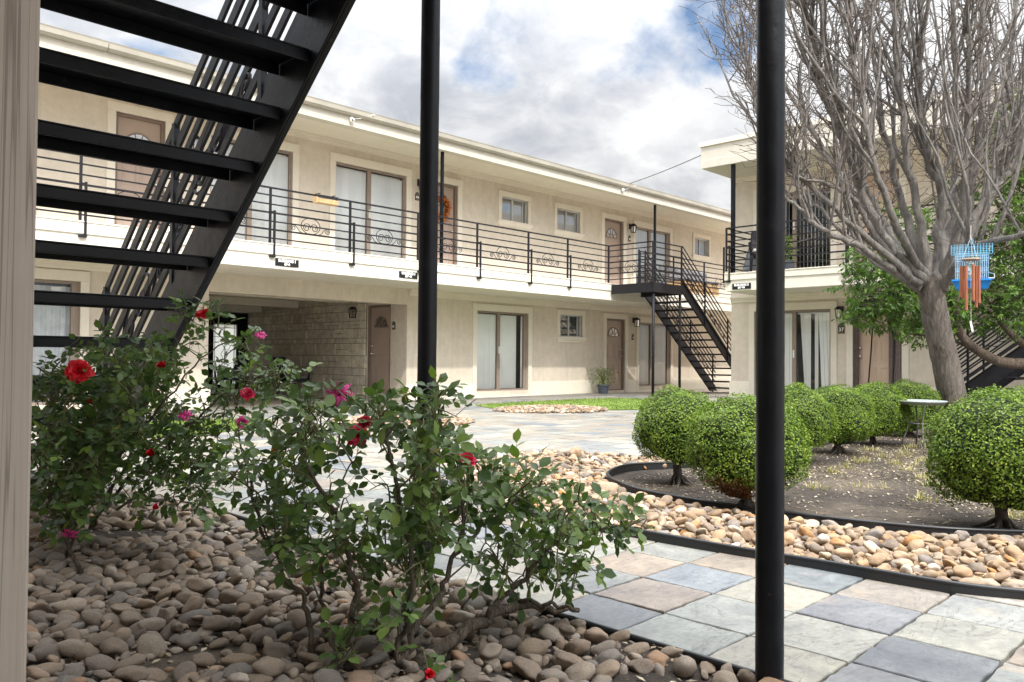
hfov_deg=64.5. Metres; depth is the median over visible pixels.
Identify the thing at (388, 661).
river rock
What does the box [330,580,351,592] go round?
river rock
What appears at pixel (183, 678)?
river rock
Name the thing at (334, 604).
river rock
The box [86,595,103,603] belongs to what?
river rock
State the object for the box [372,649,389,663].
river rock
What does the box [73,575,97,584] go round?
river rock
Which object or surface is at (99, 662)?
river rock
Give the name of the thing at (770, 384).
steel post
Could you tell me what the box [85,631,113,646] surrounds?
river rock
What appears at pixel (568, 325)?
window
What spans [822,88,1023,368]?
evergreen tree
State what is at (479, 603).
river rock
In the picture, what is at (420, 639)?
river rock
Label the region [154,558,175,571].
river rock
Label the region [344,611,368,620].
river rock
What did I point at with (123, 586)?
river rock
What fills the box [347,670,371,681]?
river rock
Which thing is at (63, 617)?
river rock
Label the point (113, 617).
river rock
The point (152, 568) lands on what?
river rock
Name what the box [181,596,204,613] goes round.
river rock
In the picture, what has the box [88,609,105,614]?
river rock
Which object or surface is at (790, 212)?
sliding door
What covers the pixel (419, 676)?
river rock
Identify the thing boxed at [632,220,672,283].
sliding door
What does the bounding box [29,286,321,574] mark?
rose bush
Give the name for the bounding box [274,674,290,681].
river rock
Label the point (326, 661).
river rock
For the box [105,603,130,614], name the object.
river rock
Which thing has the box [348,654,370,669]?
river rock
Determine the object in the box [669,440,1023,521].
weeds
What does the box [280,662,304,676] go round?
river rock
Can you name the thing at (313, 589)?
river rock
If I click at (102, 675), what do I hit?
river rock
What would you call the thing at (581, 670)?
river rock
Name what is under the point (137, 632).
river rock
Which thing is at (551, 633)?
river rock
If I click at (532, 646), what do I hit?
river rock
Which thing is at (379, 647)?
river rock
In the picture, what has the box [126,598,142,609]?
river rock
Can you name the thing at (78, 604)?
river rock
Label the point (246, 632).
river rock
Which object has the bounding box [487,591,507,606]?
river rock
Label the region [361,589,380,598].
river rock
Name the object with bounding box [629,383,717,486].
round shrub
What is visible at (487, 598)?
river rock
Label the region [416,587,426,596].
river rock
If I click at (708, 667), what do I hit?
river rock
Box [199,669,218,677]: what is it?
river rock
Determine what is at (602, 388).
potted plant
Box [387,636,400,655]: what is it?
river rock
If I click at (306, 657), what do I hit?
river rock
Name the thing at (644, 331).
sliding door
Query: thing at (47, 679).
river rock
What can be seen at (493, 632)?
river rock
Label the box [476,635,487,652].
river rock
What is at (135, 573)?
river rock
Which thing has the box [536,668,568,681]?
river rock
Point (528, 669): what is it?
river rock
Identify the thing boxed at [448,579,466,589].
river rock
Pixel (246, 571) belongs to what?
river rock
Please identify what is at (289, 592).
river rock
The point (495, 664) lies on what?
river rock
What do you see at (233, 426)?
lawn
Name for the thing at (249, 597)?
river rock
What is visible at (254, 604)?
river rock
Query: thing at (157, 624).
river rock
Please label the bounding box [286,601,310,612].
river rock
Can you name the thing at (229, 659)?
river rock
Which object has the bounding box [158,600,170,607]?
river rock
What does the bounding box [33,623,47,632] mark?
river rock
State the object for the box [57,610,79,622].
river rock
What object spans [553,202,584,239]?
window
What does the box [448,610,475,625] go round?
river rock
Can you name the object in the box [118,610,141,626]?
river rock
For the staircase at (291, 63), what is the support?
on the slate paving
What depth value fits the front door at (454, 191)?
18.29 m
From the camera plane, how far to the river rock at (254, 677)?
1.90 m
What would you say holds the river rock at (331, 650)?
on the planting soil at (257, 555)
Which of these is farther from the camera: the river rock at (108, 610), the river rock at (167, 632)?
the river rock at (108, 610)
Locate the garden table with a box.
[897,399,947,447]
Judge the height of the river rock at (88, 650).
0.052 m
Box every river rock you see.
[26,644,61,665]
[26,662,62,676]
[26,666,49,679]
[27,610,52,626]
[27,619,35,625]
[30,589,46,596]
[32,602,53,612]
[32,637,56,650]
[32,677,54,681]
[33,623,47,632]
[35,572,66,586]
[37,593,64,603]
[50,620,71,632]
[53,614,77,623]
[54,597,86,611]
[55,639,84,656]
[56,580,75,592]
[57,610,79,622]
[57,666,84,677]
[61,622,84,640]
[62,627,81,640]
[63,556,88,560]
[65,675,96,681]
[72,642,100,661]
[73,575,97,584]
[77,588,92,597]
[79,629,96,640]
[80,610,102,628]
[83,604,105,610]
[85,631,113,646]
[85,654,117,671]
[86,586,106,597]
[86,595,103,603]
[87,572,104,580]
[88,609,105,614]
[93,670,111,679]
[98,637,128,657]
[101,557,121,568]
[101,613,119,624]
[104,678,121,681]
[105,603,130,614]
[106,620,128,633]
[109,604,136,614]
[110,582,136,593]
[111,654,145,672]
[113,575,134,583]
[114,665,149,681]
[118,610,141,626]
[126,565,149,578]
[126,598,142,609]
[129,622,146,640]
[134,572,154,587]
[136,634,167,655]
[138,589,147,597]
[138,617,165,631]
[142,560,157,570]
[145,631,161,636]
[145,668,167,681]
[146,580,169,593]
[147,606,160,617]
[152,569,173,575]
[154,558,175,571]
[154,586,172,603]
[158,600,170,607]
[158,608,174,624]
[160,620,179,640]
[170,580,186,597]
[171,621,183,631]
[172,661,196,681]
[175,573,198,579]
[175,632,199,648]
[176,592,200,604]
[176,609,212,626]
[178,672,199,681]
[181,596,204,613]
[186,577,213,593]
[190,652,216,667]
[196,627,213,642]
[198,676,227,681]
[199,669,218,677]
[202,615,229,629]
[208,638,228,649]
[216,604,236,617]
[218,588,243,603]
[220,653,256,665]
[222,662,254,678]
[224,617,242,631]
[226,577,244,585]
[234,556,253,567]
[234,603,249,617]
[236,592,263,608]
[239,642,257,655]
[240,565,254,578]
[240,615,267,626]
[241,605,268,627]
[241,624,261,638]
[248,673,272,681]
[249,627,276,647]
[250,601,258,606]
[252,656,285,677]
[253,576,274,586]
[263,642,294,658]
[267,604,286,616]
[268,615,284,627]
[271,589,292,602]
[273,621,296,636]
[273,677,302,681]
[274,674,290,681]
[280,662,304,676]
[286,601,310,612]
[287,609,305,630]
[290,568,309,578]
[294,576,316,584]
[294,627,321,640]
[294,635,319,650]
[298,651,319,665]
[298,673,312,681]
[304,613,319,627]
[310,586,326,595]
[311,668,344,681]
[313,595,334,604]
[315,642,338,654]
[317,658,331,670]
[324,629,343,639]
[325,648,353,661]
[329,598,350,607]
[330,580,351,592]
[330,607,344,615]
[339,624,354,642]
[341,672,351,679]
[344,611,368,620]
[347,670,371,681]
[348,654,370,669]
[353,635,377,654]
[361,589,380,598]
[361,602,382,610]
[361,652,388,667]
[366,670,381,681]
[367,578,382,586]
[372,571,391,581]
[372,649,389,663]
[374,639,394,653]
[380,577,406,593]
[380,659,395,676]
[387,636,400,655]
[394,676,413,681]
[400,644,416,660]
[404,670,424,681]
[414,631,431,645]
[415,616,433,626]
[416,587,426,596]
[422,604,443,614]
[425,662,448,677]
[427,626,451,637]
[442,608,457,620]
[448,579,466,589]
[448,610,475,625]
[449,587,468,609]
[450,650,469,660]
[456,659,480,676]
[461,583,478,590]
[462,596,486,610]
[463,674,492,681]
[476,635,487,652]
[477,589,496,605]
[477,642,501,659]
[480,610,485,616]
[480,658,501,672]
[483,627,504,640]
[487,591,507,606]
[489,676,511,681]
[498,635,520,650]
[498,649,515,662]
[511,625,525,640]
[512,656,541,681]
[517,638,546,656]
[519,617,541,632]
[524,653,542,667]
[528,609,540,617]
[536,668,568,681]
[538,623,564,643]
[540,677,558,681]
[551,651,583,670]
[553,618,569,633]
[563,639,590,656]
[564,661,595,681]
[569,619,585,628]
[584,627,608,642]
[590,640,615,655]
[591,675,611,681]
[592,481,618,491]
[594,659,620,677]
[595,648,621,664]
[609,630,630,641]
[623,642,649,653]
[627,658,654,673]
[645,650,668,667]
[660,646,682,657]
[673,655,696,677]
[700,661,715,674]
[712,670,737,681]
[737,669,756,681]
[759,677,783,681]
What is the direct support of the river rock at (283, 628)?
on the planting soil at (257, 555)
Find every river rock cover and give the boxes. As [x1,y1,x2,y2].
[26,489,733,681]
[332,404,607,426]
[463,446,1023,588]
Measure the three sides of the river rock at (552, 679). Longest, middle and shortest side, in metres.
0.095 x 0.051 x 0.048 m
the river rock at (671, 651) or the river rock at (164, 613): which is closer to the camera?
the river rock at (671, 651)
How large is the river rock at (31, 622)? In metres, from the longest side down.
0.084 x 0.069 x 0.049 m
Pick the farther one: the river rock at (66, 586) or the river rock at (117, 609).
the river rock at (66, 586)
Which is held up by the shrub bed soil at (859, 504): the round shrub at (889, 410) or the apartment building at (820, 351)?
the round shrub at (889, 410)
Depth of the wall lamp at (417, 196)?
17.48 m
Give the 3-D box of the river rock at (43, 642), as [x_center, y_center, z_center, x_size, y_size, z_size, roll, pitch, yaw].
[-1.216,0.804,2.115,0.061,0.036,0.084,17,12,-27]
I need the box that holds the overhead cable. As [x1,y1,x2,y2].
[630,155,700,183]
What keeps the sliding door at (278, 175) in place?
in the apartment building at (530, 303)
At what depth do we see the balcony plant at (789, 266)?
16.81 m
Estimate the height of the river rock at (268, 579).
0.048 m
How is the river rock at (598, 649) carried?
on the planting soil at (257, 555)
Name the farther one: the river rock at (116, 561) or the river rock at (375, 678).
the river rock at (116, 561)
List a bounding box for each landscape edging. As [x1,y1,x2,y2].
[176,500,792,681]
[450,453,1023,599]
[606,421,1023,545]
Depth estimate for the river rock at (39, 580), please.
2.68 m
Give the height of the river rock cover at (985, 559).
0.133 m
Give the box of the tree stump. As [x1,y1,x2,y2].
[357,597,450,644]
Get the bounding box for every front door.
[105,100,173,230]
[367,304,390,395]
[438,175,462,265]
[601,212,626,283]
[603,313,627,391]
[846,160,905,263]
[846,302,908,389]
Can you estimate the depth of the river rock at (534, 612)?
2.43 m
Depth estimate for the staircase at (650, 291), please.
20.87 m
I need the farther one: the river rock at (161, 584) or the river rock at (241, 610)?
the river rock at (161, 584)
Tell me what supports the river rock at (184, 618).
on the planting soil at (257, 555)
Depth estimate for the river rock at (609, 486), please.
4.56 m
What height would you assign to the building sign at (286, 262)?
0.125 m
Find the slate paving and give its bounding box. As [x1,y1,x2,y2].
[30,393,1023,681]
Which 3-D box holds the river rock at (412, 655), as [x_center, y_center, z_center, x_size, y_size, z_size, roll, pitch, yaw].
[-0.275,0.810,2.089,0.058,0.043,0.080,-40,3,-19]
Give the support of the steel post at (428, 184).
on the planting soil at (257, 555)
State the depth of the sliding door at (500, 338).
19.42 m
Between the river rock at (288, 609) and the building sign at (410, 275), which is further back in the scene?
the building sign at (410, 275)
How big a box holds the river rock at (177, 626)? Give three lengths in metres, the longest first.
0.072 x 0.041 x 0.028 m
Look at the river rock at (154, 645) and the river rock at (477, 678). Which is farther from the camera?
the river rock at (154, 645)
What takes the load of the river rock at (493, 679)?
on the planting soil at (257, 555)
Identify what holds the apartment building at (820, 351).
on the ground at (718, 392)
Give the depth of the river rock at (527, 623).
2.31 m
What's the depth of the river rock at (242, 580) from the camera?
2.73 m
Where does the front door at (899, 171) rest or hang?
in the apartment building at (820, 351)
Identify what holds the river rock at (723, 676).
on the planting soil at (257, 555)
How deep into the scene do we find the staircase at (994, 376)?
12.96 m
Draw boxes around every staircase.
[30,0,355,487]
[609,241,730,394]
[956,294,1023,400]
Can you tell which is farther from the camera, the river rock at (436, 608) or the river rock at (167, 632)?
the river rock at (436, 608)
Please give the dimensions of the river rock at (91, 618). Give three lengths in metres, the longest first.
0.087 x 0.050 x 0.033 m
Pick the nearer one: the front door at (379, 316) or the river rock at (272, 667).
the river rock at (272, 667)
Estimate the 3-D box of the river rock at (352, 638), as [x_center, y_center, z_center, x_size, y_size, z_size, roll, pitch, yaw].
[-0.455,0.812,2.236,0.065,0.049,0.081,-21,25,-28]
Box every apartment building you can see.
[32,23,730,410]
[699,79,1023,397]
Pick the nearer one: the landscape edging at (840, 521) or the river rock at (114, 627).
the river rock at (114, 627)
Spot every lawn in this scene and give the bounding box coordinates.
[75,417,273,436]
[476,397,722,409]
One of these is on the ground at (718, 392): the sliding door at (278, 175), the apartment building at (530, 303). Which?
the apartment building at (530, 303)
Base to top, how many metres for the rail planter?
0.170 m
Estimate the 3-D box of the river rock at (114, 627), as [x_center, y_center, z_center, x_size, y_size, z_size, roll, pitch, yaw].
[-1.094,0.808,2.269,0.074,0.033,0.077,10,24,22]
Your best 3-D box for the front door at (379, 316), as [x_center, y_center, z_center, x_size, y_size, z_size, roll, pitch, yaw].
[-2.902,0.226,17.997,0.850,2.050,0.150,-1,-2,44]
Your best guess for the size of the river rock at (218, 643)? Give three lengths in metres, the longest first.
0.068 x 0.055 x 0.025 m
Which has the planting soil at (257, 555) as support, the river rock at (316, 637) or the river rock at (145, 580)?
the river rock at (316, 637)
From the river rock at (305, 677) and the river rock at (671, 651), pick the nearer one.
the river rock at (305, 677)
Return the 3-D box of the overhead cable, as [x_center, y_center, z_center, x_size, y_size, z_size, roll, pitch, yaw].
[3.577,-4.021,19.071,0.021,0.077,3.039,1,-1,-23]
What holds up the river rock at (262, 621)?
on the planting soil at (257, 555)
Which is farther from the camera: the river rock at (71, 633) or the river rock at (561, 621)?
the river rock at (561, 621)
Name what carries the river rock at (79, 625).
on the planting soil at (257, 555)
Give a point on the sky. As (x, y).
(615, 89)
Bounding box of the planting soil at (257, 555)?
[26,502,739,681]
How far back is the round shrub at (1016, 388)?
6.28 m
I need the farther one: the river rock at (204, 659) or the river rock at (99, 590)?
the river rock at (99, 590)
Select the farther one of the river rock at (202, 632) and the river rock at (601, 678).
the river rock at (202, 632)
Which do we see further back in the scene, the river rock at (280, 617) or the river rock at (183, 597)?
the river rock at (183, 597)
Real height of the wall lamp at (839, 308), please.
0.260 m
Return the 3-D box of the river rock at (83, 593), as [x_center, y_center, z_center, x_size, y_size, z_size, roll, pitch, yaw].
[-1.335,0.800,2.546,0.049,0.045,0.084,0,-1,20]
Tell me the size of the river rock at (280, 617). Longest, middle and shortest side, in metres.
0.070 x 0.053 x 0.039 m
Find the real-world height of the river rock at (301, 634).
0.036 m
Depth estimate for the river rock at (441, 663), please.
2.00 m
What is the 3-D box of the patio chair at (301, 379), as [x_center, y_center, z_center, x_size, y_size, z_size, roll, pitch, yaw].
[-5.295,0.856,19.399,0.649,0.951,0.692,0,-2,39]
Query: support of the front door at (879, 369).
in the apartment building at (820, 351)
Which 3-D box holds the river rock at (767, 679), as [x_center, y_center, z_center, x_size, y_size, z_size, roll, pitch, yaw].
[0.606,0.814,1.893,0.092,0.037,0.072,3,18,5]
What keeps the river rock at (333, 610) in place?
on the planting soil at (257, 555)
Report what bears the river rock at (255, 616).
on the planting soil at (257, 555)
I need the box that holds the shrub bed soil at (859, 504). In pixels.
[612,428,1023,528]
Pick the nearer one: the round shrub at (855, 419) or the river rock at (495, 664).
the river rock at (495, 664)
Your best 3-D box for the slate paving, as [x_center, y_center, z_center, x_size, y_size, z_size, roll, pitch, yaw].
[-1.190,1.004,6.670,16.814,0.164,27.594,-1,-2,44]
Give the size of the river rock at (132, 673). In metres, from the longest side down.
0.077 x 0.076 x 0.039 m
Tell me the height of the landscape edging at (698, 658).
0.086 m
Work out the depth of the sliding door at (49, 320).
12.53 m
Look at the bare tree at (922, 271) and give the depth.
8.33 m
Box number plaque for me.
[838,323,844,333]
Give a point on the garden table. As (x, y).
(915, 402)
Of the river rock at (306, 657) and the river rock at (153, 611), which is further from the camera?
the river rock at (153, 611)
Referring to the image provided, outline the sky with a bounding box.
[40,0,1023,210]
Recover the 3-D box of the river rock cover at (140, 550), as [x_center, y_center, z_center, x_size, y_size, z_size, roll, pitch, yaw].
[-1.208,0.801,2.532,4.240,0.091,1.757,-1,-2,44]
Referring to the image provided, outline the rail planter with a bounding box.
[313,193,337,206]
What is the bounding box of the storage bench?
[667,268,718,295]
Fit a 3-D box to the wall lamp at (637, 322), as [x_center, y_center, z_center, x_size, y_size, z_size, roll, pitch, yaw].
[3.539,-0.536,23.096,0.200,0.260,0.150,-1,-2,44]
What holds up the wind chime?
hanging from the bare tree at (922, 271)
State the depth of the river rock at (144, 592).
2.56 m
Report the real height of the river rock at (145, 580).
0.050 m
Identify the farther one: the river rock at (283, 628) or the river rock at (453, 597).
the river rock at (453, 597)
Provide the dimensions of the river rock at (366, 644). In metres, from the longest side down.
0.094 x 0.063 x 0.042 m
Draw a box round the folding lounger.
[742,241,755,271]
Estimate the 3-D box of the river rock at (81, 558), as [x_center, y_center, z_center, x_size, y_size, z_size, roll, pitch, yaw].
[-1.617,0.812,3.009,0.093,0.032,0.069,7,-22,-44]
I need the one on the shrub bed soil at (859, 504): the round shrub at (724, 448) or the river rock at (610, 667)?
the round shrub at (724, 448)
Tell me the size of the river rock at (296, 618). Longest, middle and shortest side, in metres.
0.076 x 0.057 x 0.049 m
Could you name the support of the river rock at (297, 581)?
on the planting soil at (257, 555)
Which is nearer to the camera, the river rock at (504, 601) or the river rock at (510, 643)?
the river rock at (510, 643)
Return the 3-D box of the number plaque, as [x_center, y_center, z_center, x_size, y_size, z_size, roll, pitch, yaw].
[6.854,-0.264,16.881,0.130,0.222,0.018,-1,-2,44]
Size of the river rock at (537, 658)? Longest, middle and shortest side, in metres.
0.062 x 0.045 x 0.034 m
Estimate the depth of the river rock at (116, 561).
2.92 m
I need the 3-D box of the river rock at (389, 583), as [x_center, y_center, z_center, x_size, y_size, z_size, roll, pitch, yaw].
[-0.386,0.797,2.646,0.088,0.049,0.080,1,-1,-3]
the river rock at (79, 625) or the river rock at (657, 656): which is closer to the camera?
the river rock at (657, 656)
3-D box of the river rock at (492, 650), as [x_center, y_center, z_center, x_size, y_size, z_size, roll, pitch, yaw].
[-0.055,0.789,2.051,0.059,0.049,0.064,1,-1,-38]
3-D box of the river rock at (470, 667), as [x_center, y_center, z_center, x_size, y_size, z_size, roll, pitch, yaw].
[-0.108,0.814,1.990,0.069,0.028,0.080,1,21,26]
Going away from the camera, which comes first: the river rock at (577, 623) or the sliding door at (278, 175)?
the river rock at (577, 623)
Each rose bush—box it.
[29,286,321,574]
[191,366,657,681]
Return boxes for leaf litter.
[50,432,1023,681]
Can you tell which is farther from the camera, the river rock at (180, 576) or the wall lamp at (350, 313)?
the wall lamp at (350, 313)
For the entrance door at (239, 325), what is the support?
in the apartment building at (530, 303)
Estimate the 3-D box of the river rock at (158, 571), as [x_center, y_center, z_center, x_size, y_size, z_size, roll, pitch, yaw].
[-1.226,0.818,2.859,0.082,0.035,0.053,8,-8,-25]
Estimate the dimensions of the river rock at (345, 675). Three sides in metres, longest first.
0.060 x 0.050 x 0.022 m
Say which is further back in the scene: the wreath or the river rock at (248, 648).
the wreath
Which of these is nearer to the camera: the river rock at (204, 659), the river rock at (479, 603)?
the river rock at (204, 659)
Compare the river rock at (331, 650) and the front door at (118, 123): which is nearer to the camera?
the river rock at (331, 650)
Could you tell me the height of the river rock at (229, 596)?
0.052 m
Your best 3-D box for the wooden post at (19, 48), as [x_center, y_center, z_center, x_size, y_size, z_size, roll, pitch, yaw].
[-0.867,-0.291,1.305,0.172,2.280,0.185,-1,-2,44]
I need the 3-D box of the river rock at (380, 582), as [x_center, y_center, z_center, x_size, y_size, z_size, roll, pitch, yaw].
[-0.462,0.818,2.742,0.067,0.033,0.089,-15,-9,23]
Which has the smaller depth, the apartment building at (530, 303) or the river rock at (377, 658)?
the river rock at (377, 658)
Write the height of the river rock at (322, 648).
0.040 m
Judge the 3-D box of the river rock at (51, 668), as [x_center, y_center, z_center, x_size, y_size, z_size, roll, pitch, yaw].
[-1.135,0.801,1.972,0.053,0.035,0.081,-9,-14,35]
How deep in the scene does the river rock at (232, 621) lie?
2.29 m
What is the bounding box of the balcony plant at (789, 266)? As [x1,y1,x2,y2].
[785,234,797,268]
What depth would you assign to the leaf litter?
5.06 m
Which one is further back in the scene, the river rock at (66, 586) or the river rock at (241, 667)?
the river rock at (66, 586)
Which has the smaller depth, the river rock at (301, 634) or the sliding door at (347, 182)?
the river rock at (301, 634)
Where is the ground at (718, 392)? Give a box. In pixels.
[210,389,1011,658]
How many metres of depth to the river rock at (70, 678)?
1.88 m
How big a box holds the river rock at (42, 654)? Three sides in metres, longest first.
0.095 x 0.074 x 0.051 m
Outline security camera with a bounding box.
[349,115,372,122]
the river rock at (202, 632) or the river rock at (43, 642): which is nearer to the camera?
the river rock at (43, 642)
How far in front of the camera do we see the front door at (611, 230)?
22.63 m
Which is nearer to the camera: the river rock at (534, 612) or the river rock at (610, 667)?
the river rock at (610, 667)
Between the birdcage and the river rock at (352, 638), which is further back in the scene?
the birdcage
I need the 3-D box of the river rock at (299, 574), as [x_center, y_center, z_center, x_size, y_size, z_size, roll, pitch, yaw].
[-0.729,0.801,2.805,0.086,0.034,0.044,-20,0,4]
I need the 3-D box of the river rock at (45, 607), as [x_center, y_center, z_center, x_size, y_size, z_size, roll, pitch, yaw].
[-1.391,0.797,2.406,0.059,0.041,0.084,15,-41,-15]
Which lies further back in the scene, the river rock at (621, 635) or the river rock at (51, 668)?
the river rock at (621, 635)
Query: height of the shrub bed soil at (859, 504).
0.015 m
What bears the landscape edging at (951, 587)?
on the gravel bed soil
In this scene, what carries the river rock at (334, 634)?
on the planting soil at (257, 555)
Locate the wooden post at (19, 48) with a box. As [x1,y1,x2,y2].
[0,0,39,681]
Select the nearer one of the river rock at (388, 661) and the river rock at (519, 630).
the river rock at (388, 661)
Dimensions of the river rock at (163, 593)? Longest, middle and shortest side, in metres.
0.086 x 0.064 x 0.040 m
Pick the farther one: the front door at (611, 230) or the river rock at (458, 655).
the front door at (611, 230)
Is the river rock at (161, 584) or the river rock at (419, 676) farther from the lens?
the river rock at (161, 584)
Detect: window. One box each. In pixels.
[497,190,532,230]
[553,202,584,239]
[556,309,586,342]
[691,233,712,261]
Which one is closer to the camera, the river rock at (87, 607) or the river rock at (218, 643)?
the river rock at (218, 643)
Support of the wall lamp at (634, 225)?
attached to the apartment building at (530, 303)
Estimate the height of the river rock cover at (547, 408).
0.120 m
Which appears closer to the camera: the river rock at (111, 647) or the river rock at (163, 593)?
the river rock at (111, 647)
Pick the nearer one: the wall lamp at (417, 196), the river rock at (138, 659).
the river rock at (138, 659)
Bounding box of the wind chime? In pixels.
[959,237,980,331]
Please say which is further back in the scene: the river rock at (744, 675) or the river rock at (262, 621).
the river rock at (262, 621)
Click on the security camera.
(351, 119)
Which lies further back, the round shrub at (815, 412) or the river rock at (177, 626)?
the round shrub at (815, 412)
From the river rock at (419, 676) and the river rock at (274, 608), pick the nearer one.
the river rock at (419, 676)
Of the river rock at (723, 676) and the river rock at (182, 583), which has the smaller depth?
the river rock at (723, 676)
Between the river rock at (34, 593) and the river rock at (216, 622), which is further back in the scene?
the river rock at (34, 593)
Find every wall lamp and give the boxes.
[348,307,356,317]
[415,192,418,200]
[629,223,636,232]
[632,318,639,326]
[835,306,843,318]
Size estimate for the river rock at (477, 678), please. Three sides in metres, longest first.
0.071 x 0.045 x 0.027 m
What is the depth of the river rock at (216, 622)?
2.26 m
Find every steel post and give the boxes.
[415,0,439,574]
[755,0,785,681]
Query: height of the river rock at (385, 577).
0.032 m
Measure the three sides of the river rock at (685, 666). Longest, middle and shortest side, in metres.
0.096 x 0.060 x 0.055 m
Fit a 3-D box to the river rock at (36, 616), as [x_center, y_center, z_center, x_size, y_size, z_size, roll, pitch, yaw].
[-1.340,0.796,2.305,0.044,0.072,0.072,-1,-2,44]
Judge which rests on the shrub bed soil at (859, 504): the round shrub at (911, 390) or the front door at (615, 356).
the round shrub at (911, 390)
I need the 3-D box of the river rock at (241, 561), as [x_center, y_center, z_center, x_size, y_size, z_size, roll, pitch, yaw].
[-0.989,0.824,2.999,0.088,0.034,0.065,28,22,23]
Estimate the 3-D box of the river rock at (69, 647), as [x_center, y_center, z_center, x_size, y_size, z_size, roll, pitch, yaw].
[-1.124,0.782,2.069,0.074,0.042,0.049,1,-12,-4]
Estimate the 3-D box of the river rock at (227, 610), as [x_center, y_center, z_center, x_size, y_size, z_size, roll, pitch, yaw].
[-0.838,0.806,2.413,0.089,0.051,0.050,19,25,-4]
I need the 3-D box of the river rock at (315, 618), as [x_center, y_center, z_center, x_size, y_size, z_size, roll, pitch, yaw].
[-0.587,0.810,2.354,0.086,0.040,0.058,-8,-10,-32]
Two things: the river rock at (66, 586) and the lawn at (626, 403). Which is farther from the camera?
the lawn at (626, 403)
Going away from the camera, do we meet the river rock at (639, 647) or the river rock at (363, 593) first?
the river rock at (639, 647)
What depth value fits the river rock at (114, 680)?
1.85 m
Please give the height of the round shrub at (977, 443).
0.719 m
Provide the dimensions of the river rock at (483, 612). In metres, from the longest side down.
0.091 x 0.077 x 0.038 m
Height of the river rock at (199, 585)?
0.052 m
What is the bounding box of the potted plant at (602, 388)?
[585,367,622,393]
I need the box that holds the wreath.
[438,194,451,221]
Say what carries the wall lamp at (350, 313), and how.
attached to the apartment building at (530, 303)
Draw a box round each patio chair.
[214,356,250,394]
[273,357,309,396]
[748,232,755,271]
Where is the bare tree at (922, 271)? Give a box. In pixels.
[679,0,1023,417]
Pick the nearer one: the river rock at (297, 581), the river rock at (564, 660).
the river rock at (564, 660)
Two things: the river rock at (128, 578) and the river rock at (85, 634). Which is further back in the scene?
the river rock at (128, 578)
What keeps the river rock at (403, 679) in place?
on the river rock cover at (140, 550)
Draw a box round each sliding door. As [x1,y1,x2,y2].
[32,268,89,408]
[202,124,299,245]
[329,152,411,259]
[472,303,532,396]
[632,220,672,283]
[636,316,673,390]
[749,301,836,395]
[753,178,836,270]
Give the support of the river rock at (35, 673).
on the planting soil at (257, 555)
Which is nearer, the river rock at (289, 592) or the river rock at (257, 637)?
the river rock at (257, 637)
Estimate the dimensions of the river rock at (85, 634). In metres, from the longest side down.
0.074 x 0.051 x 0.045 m
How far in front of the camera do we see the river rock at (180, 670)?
1.95 m
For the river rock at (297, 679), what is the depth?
1.91 m
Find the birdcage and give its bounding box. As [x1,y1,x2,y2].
[951,227,994,290]
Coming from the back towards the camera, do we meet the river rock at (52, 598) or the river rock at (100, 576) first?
the river rock at (100, 576)
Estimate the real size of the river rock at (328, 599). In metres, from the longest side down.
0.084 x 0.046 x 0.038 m
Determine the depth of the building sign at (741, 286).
16.97 m
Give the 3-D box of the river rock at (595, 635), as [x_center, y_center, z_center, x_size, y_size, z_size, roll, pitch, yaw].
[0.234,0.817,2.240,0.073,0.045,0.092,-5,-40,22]
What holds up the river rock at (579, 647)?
on the planting soil at (257, 555)
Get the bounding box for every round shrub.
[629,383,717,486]
[684,391,815,506]
[785,382,841,461]
[811,383,878,453]
[852,380,913,445]
[891,377,946,437]
[920,385,1023,528]
[999,384,1023,401]
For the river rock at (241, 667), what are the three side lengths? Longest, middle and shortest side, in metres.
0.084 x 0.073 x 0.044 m
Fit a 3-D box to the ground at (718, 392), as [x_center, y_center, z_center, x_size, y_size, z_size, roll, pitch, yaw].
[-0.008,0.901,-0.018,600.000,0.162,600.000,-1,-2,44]
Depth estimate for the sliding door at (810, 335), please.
17.57 m
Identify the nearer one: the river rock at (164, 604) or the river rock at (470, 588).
the river rock at (164, 604)
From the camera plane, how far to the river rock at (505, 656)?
2.07 m
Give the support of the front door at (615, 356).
in the apartment building at (530, 303)
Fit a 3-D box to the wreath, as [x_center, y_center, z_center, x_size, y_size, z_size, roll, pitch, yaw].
[-1.558,-2.934,17.996,0.161,0.692,0.592,-1,-2,44]
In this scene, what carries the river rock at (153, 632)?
on the planting soil at (257, 555)
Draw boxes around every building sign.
[275,258,298,267]
[399,271,417,278]
[732,283,750,289]
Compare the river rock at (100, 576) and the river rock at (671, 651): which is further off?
the river rock at (100, 576)
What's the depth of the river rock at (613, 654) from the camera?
2.07 m
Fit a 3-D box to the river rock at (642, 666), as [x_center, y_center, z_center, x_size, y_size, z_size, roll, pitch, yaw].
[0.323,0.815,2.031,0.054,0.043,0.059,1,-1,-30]
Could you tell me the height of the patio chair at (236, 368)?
0.951 m
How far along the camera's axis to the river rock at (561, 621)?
2.31 m
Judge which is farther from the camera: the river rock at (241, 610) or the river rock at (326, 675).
the river rock at (241, 610)
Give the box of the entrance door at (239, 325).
[207,312,247,391]
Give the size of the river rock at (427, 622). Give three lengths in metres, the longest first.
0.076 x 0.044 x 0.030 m
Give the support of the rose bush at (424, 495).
on the planting soil at (257, 555)

